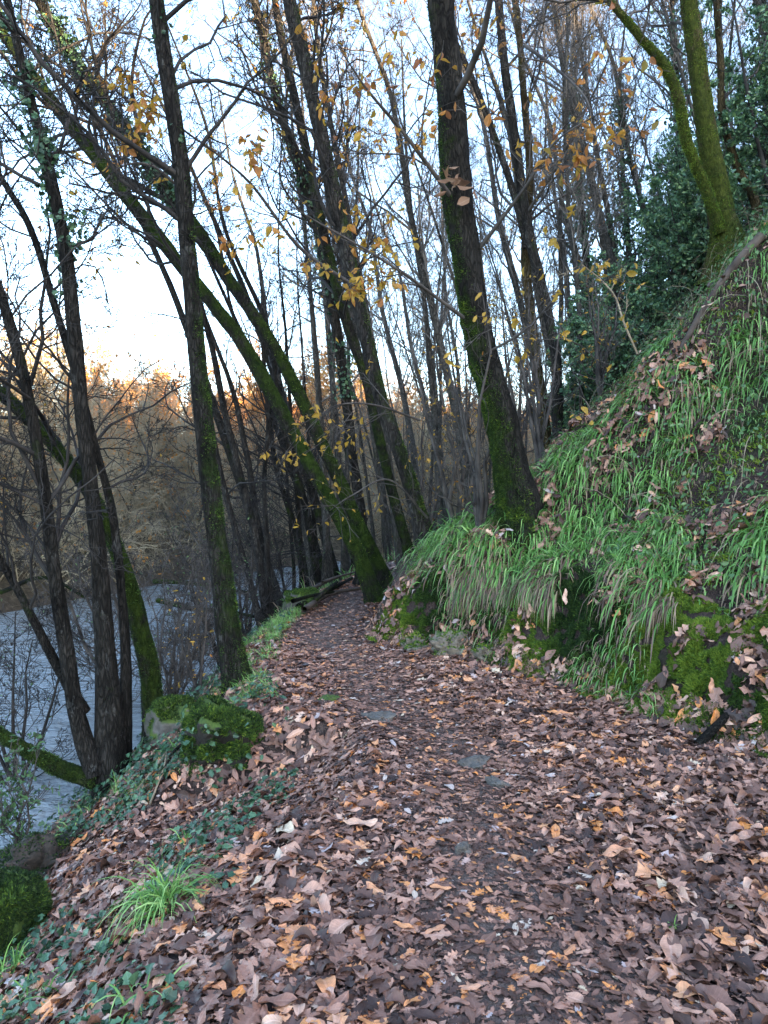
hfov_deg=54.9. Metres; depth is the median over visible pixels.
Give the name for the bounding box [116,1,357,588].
bank tree
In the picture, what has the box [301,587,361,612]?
dead branch
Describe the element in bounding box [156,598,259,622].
river branch
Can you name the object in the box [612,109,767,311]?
evergreen bush
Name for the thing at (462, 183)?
withered leaves
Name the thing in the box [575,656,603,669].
grass tuft
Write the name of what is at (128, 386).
tree
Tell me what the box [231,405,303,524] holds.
shrub
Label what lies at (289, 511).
bank tree
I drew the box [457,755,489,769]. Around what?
path stone
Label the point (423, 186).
tree
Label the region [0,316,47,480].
tree
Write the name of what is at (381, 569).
leaning tree
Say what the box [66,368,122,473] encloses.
tree
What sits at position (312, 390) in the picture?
tree
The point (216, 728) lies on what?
mossy boulder
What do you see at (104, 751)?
waterside tree
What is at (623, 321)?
bare branch
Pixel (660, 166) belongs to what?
evergreen bush
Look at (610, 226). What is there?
tree
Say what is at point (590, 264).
evergreen bush
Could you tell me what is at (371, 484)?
shrub
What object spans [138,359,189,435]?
tree
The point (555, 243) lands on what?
leafy bough
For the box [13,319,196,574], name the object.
shrub
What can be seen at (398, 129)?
leafy bough
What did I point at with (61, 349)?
tree
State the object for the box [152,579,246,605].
river branch
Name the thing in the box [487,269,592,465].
sapling
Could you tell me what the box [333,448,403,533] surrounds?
shrub
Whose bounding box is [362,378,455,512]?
shrub
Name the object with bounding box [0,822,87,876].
dark rock
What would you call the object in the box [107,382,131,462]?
tree
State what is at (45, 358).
tree
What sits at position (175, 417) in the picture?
shrub
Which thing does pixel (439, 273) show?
tree
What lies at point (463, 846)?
path stone
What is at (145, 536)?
shrub
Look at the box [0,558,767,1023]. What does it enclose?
fallen leaves
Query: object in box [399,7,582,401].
tree
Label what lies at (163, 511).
shrub
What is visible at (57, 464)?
shrub
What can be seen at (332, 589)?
dead branch
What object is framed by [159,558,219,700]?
sapling
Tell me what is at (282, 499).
shrub
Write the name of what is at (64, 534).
shrub
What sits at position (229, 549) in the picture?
river scrub
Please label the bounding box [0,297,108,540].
shrub
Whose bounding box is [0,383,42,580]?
shrub
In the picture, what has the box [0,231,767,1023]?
ground
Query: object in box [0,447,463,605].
undergrowth
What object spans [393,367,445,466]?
tree
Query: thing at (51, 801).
river water
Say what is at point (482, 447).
shrub
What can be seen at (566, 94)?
tree
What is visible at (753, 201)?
slope tree
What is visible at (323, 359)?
tree
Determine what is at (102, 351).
tree
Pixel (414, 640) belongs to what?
bank rock
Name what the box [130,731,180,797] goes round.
fallen branch
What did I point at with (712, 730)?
fallen branch
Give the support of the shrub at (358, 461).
on the ground at (8, 601)
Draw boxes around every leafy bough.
[37,95,173,279]
[93,64,352,286]
[211,147,464,318]
[260,335,420,483]
[291,0,460,196]
[291,397,430,541]
[433,50,652,248]
[440,202,654,425]
[469,0,670,175]
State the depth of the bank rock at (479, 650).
6.50 m
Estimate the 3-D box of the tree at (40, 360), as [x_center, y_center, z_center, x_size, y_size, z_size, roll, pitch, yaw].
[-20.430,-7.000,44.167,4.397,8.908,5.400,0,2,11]
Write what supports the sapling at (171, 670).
on the ground at (8, 601)
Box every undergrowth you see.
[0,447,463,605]
[242,214,766,641]
[488,163,767,615]
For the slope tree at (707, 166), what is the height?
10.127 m
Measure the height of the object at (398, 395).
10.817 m
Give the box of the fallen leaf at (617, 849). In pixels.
[598,844,631,856]
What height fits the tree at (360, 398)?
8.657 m
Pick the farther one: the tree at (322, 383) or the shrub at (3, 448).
the tree at (322, 383)
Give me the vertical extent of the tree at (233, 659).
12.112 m
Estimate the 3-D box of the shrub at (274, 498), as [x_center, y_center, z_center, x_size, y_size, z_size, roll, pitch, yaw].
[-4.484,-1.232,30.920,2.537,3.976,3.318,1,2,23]
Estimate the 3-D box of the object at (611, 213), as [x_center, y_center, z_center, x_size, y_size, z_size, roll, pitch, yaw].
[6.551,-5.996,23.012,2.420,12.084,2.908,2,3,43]
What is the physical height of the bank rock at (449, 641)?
0.382 m
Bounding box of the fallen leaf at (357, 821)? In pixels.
[343,817,377,825]
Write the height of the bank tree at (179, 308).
12.845 m
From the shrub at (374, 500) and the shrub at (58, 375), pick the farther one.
the shrub at (374, 500)
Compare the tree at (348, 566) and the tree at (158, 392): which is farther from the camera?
the tree at (158, 392)
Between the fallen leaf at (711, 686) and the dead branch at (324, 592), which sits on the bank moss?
the fallen leaf at (711, 686)
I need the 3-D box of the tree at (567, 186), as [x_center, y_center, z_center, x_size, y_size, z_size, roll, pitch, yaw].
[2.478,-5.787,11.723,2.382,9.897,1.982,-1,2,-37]
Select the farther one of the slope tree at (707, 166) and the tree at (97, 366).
the tree at (97, 366)
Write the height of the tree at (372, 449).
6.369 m
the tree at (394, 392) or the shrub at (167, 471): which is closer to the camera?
the shrub at (167, 471)
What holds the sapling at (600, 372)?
on the ground at (8, 601)
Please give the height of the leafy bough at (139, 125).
1.565 m
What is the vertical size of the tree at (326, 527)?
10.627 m
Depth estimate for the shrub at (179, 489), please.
26.87 m
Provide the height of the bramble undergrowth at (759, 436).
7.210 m
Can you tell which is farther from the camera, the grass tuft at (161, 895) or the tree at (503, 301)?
the tree at (503, 301)
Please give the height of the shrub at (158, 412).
7.385 m
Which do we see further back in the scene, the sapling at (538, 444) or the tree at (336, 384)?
the tree at (336, 384)
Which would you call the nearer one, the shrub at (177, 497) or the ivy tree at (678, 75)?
the ivy tree at (678, 75)
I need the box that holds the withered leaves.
[434,165,478,205]
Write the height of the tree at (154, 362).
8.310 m
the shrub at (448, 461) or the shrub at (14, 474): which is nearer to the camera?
the shrub at (14, 474)
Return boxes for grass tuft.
[0,932,33,979]
[87,840,226,947]
[91,962,188,1023]
[159,828,190,854]
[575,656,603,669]
[624,686,665,718]
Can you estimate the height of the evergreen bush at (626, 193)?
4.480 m
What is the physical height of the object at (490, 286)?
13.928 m
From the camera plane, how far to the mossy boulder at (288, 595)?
9.99 m
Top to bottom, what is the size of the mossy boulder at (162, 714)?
0.456 m
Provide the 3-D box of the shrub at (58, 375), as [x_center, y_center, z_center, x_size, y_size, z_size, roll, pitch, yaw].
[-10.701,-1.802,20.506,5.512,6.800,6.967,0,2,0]
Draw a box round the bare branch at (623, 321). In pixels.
[549,264,638,354]
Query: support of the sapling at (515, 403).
on the ground at (8, 601)
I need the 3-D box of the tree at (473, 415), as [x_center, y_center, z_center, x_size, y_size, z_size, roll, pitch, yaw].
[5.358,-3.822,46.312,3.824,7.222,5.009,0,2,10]
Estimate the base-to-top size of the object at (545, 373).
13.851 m
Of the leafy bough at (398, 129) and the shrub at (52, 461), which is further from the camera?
the shrub at (52, 461)
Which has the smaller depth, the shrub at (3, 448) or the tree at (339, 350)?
the tree at (339, 350)
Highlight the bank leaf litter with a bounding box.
[363,221,767,756]
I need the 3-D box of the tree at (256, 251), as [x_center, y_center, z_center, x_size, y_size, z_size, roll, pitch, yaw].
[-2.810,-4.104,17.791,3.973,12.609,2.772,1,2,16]
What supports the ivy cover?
on the ground at (8, 601)
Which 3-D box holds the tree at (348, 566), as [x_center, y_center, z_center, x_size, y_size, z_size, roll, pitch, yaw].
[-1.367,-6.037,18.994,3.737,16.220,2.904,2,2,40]
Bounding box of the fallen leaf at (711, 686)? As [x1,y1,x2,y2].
[709,678,714,693]
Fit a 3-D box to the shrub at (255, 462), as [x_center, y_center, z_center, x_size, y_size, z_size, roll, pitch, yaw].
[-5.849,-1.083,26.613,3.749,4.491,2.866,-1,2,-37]
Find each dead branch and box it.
[291,591,334,602]
[295,576,352,607]
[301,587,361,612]
[313,575,337,587]
[313,578,341,600]
[321,571,354,583]
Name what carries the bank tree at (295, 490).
on the ground at (8, 601)
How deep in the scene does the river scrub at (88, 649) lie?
9.04 m
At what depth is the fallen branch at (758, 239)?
7.45 m
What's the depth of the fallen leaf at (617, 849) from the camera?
3.25 m
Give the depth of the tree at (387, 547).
16.89 m
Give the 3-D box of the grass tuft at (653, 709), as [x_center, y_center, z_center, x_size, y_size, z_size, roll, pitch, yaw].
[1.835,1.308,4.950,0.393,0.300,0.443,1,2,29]
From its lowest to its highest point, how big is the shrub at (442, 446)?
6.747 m
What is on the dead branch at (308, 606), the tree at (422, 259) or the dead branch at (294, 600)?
the dead branch at (294, 600)
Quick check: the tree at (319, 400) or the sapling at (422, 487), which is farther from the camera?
the tree at (319, 400)
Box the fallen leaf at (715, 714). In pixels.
[710,707,719,723]
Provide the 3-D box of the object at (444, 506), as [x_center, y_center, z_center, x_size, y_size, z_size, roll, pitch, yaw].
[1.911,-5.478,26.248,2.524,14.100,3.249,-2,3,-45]
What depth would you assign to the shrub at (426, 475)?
31.05 m
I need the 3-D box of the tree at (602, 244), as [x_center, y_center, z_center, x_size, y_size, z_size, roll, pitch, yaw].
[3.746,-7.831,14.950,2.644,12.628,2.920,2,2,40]
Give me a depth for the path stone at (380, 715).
5.15 m
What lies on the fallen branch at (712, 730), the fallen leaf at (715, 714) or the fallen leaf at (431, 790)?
the fallen leaf at (715, 714)
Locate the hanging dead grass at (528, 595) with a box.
[416,563,681,636]
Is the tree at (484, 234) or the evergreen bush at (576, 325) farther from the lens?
the tree at (484, 234)
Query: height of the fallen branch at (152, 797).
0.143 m
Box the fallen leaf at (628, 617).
[626,613,632,629]
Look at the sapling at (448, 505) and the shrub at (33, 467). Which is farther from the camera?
the shrub at (33, 467)
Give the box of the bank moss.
[364,283,767,758]
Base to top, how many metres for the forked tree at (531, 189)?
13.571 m
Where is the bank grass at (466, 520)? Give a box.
[384,213,767,713]
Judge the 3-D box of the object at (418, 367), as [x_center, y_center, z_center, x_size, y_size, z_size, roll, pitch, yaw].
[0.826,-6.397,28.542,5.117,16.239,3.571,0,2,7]
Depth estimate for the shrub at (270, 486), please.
27.25 m
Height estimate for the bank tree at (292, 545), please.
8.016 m
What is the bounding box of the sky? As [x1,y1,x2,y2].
[0,0,761,428]
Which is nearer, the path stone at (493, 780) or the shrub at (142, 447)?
the path stone at (493, 780)
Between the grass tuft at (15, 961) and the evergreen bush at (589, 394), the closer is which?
the grass tuft at (15, 961)
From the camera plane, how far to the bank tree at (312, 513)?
17.40 m
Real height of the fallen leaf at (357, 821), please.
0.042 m
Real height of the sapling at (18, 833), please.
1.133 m
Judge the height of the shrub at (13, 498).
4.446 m
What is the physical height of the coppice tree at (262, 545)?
7.888 m
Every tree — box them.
[0,0,213,798]
[0,0,351,697]
[0,0,384,603]
[0,0,393,591]
[0,105,163,745]
[0,239,37,464]
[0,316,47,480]
[3,4,313,616]
[7,314,69,451]
[8,321,59,407]
[22,308,110,425]
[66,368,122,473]
[72,22,366,581]
[84,329,127,435]
[85,353,116,385]
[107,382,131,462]
[108,141,342,572]
[108,358,129,406]
[114,373,143,425]
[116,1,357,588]
[118,386,137,447]
[119,117,335,629]
[124,358,183,507]
[135,347,180,407]
[136,374,178,434]
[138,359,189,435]
[145,353,167,380]
[147,397,177,464]
[155,141,320,586]
[159,0,433,549]
[166,367,217,490]
[171,348,237,454]
[184,0,439,585]
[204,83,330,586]
[211,295,312,586]
[213,390,252,480]
[220,0,421,559]
[222,147,335,587]
[225,271,310,588]
[226,376,283,472]
[227,393,244,442]
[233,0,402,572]
[234,333,261,449]
[237,196,344,575]
[246,382,274,473]
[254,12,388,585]
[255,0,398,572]
[270,300,343,564]
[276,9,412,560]
[277,233,367,571]
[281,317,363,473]
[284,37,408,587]
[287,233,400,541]
[293,350,337,440]
[293,351,367,502]
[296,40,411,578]
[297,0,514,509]
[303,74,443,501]
[303,332,358,493]
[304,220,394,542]
[307,345,366,468]
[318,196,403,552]
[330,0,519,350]
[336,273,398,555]
[344,399,402,518]
[355,379,368,455]
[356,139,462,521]
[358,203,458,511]
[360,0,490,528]
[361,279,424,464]
[365,0,661,441]
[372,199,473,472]
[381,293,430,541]
[383,373,407,423]
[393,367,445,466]
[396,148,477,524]
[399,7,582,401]
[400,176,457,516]
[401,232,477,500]
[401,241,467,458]
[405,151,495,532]
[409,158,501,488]
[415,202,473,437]
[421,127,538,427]
[426,0,543,543]
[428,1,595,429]
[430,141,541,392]
[444,399,487,450]
[456,0,636,452]
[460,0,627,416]
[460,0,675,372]
[461,0,745,286]
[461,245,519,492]
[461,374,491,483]
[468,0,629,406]
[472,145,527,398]
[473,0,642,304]
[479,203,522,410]
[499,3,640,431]
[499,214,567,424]
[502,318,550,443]
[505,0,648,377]
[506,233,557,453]
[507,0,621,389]
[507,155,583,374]
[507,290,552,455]
[508,1,650,388]
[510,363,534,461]
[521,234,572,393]
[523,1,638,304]
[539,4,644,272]
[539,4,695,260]
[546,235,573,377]
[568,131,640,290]
[572,2,677,309]
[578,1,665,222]
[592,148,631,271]
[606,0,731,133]
[626,0,767,227]
[627,0,747,291]
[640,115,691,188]
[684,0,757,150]
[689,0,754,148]
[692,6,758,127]
[699,0,767,224]
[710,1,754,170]
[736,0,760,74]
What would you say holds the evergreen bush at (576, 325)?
on the ground at (8, 601)
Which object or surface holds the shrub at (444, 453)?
on the ground at (8, 601)
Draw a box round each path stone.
[318,694,340,701]
[361,710,395,721]
[454,841,471,854]
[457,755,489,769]
[485,775,510,788]
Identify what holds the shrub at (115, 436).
on the ground at (8, 601)
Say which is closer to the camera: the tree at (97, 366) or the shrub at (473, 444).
the shrub at (473, 444)
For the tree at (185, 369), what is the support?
on the ground at (8, 601)
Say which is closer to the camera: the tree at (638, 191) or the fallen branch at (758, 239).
the fallen branch at (758, 239)
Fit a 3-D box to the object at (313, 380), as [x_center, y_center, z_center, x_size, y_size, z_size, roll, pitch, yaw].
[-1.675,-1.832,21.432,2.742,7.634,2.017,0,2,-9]
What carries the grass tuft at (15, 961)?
on the ground at (8, 601)
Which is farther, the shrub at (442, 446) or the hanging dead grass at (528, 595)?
the shrub at (442, 446)
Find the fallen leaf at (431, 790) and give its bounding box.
[416,784,440,794]
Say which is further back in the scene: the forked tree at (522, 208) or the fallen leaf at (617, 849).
the forked tree at (522, 208)
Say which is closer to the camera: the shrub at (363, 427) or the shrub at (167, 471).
the shrub at (167, 471)
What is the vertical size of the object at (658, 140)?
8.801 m
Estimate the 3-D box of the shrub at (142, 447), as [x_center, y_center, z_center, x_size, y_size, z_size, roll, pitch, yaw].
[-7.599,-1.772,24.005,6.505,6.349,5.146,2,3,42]
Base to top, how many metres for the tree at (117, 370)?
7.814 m
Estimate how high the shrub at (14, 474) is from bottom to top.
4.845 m
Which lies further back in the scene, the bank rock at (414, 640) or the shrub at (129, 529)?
the shrub at (129, 529)
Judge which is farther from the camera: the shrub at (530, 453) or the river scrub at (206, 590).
the shrub at (530, 453)
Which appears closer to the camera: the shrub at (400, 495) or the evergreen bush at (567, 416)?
the evergreen bush at (567, 416)
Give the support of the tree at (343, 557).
on the ground at (8, 601)
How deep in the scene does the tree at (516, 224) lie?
15.82 m
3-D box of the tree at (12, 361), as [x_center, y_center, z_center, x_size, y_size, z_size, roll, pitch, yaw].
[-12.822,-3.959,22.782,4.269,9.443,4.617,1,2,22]
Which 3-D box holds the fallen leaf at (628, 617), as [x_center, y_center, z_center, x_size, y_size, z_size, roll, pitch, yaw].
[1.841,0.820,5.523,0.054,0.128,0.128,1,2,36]
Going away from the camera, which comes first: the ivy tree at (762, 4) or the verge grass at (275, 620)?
the verge grass at (275, 620)
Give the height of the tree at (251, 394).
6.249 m
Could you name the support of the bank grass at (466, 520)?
on the ground at (8, 601)
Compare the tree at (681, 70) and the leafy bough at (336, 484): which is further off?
the tree at (681, 70)
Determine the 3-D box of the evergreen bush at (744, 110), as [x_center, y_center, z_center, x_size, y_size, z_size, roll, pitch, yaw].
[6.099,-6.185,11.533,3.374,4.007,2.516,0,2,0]
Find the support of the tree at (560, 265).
on the ground at (8, 601)
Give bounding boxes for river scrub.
[0,508,206,701]
[0,556,94,783]
[111,527,249,694]
[132,456,323,636]
[153,494,292,667]
[222,474,341,609]
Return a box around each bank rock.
[401,631,428,650]
[428,628,469,657]
[471,642,497,664]
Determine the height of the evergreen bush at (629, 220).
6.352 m
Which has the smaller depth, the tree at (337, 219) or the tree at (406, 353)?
the tree at (337, 219)
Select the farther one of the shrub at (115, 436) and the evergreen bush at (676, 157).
the shrub at (115, 436)
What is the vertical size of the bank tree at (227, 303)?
11.370 m
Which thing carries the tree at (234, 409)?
on the ground at (8, 601)
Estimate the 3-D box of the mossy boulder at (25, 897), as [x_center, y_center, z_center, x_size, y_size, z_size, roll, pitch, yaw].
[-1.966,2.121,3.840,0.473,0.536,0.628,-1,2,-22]
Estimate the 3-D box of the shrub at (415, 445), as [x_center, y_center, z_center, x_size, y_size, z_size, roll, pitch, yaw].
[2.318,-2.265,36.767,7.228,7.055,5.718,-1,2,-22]
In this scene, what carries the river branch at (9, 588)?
attached to the river scrub at (88, 649)
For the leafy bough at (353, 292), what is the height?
1.128 m
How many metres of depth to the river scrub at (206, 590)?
9.05 m
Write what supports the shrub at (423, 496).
on the ground at (8, 601)
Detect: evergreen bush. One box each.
[542,250,628,417]
[546,348,588,434]
[553,290,659,398]
[565,254,661,381]
[583,256,705,363]
[590,189,706,359]
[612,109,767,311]
[617,189,693,287]
[637,77,767,241]
[644,109,767,277]
[677,0,767,218]
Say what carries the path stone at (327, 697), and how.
on the ground at (8, 601)
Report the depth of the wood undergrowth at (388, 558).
14.97 m
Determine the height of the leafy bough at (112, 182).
1.929 m
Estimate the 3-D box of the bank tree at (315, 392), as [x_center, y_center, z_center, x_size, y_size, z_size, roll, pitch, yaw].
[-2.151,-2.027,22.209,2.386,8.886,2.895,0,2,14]
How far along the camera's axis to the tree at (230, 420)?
37.07 m
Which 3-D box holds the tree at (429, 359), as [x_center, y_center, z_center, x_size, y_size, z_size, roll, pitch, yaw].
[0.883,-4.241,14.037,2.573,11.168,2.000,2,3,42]
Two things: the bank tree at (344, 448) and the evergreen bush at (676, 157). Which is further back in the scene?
the bank tree at (344, 448)
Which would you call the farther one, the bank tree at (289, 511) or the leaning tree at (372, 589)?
the bank tree at (289, 511)
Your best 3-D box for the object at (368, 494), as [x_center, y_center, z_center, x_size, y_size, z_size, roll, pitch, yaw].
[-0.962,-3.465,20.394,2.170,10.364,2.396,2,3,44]
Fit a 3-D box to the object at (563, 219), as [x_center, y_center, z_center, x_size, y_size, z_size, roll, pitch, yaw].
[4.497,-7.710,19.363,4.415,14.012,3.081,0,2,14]
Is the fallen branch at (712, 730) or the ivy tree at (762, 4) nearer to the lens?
the fallen branch at (712, 730)
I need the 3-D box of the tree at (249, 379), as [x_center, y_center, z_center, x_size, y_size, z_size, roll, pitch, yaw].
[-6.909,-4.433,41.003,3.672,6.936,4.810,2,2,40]
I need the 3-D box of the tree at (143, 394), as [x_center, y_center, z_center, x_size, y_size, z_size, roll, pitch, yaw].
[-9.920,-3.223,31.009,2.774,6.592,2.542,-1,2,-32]
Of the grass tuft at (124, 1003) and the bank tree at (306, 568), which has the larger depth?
the bank tree at (306, 568)
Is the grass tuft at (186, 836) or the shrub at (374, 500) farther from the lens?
the shrub at (374, 500)
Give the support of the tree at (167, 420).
on the ground at (8, 601)
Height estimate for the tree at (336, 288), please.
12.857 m
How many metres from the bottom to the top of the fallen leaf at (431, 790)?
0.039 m
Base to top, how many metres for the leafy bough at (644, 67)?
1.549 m
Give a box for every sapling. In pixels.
[0,727,60,843]
[135,574,214,695]
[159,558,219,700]
[378,391,460,542]
[407,325,511,522]
[427,276,541,528]
[458,263,561,452]
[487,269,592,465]
[569,258,646,395]
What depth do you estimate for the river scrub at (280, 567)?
13.36 m
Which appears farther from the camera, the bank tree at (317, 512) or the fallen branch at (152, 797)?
the bank tree at (317, 512)
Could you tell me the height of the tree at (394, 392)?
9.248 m
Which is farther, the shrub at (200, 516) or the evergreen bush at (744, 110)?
the shrub at (200, 516)
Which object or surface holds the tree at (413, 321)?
on the ground at (8, 601)
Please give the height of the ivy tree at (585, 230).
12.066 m
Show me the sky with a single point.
(147, 285)
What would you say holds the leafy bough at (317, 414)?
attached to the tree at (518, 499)
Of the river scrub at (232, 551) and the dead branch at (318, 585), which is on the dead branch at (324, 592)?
the dead branch at (318, 585)
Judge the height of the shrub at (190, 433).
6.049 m
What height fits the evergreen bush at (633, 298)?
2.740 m
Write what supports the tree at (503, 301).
on the ground at (8, 601)
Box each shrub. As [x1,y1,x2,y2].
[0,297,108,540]
[0,340,87,554]
[0,349,193,603]
[0,373,33,519]
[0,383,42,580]
[0,400,141,577]
[0,410,74,521]
[0,413,80,531]
[0,424,66,554]
[1,374,143,553]
[8,356,180,541]
[9,412,181,584]
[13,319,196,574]
[70,369,193,539]
[87,329,219,555]
[97,367,228,543]
[111,365,238,525]
[120,403,198,543]
[120,404,198,532]
[133,434,225,538]
[138,444,223,528]
[139,388,256,530]
[139,405,283,563]
[146,390,277,555]
[182,422,275,530]
[192,421,281,530]
[226,425,294,543]
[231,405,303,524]
[237,409,339,542]
[258,453,293,516]
[305,402,433,531]
[316,408,397,517]
[318,378,404,509]
[332,447,403,543]
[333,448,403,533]
[360,388,473,540]
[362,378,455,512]
[365,453,377,509]
[374,400,488,523]
[375,457,455,526]
[385,416,493,524]
[398,474,438,528]
[399,394,485,505]
[399,397,493,515]
[405,401,482,514]
[462,421,533,503]
[523,429,534,468]
[523,434,534,463]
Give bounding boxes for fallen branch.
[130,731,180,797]
[149,739,168,804]
[677,232,765,351]
[694,673,765,744]
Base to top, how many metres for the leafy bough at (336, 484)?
1.498 m
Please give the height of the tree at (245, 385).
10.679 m
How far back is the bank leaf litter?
6.65 m
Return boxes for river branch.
[0,550,116,610]
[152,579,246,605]
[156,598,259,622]
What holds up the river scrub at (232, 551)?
on the ground at (8, 601)
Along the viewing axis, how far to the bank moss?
5.63 m
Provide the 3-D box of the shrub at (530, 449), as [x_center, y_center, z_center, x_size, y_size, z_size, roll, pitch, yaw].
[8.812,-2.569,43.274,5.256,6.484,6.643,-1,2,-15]
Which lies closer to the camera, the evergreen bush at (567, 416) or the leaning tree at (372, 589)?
the leaning tree at (372, 589)
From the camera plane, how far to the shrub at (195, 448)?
27.78 m
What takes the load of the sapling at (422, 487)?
on the ground at (8, 601)
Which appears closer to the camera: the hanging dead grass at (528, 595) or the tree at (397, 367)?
the hanging dead grass at (528, 595)
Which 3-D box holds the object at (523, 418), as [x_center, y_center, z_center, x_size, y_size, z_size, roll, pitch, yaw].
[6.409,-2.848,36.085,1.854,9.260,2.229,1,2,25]
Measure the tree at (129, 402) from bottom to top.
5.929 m
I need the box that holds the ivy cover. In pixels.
[0,607,301,1023]
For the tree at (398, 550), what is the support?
on the ground at (8, 601)
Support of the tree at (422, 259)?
on the ground at (8, 601)
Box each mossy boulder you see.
[0,865,53,960]
[142,694,195,746]
[144,694,289,787]
[283,586,318,610]
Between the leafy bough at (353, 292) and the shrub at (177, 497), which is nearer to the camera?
the leafy bough at (353, 292)
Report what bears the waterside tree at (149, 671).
on the ground at (8, 601)
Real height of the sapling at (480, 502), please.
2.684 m
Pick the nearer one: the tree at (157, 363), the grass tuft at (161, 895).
the grass tuft at (161, 895)
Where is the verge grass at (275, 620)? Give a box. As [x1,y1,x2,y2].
[0,578,338,1004]
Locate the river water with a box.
[0,556,384,848]
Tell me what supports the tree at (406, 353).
on the ground at (8, 601)
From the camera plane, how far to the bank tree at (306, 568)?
20.04 m
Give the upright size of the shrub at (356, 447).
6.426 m
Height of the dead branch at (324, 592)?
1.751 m
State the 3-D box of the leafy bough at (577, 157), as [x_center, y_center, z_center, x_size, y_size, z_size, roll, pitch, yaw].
[1.516,-3.228,6.657,1.805,1.367,1.314,1,2,26]
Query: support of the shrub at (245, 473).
on the ground at (8, 601)
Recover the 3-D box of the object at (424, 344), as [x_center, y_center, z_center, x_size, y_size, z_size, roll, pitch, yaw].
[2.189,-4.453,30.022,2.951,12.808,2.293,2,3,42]
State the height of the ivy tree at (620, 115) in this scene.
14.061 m
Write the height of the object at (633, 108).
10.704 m
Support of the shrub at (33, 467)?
on the ground at (8, 601)

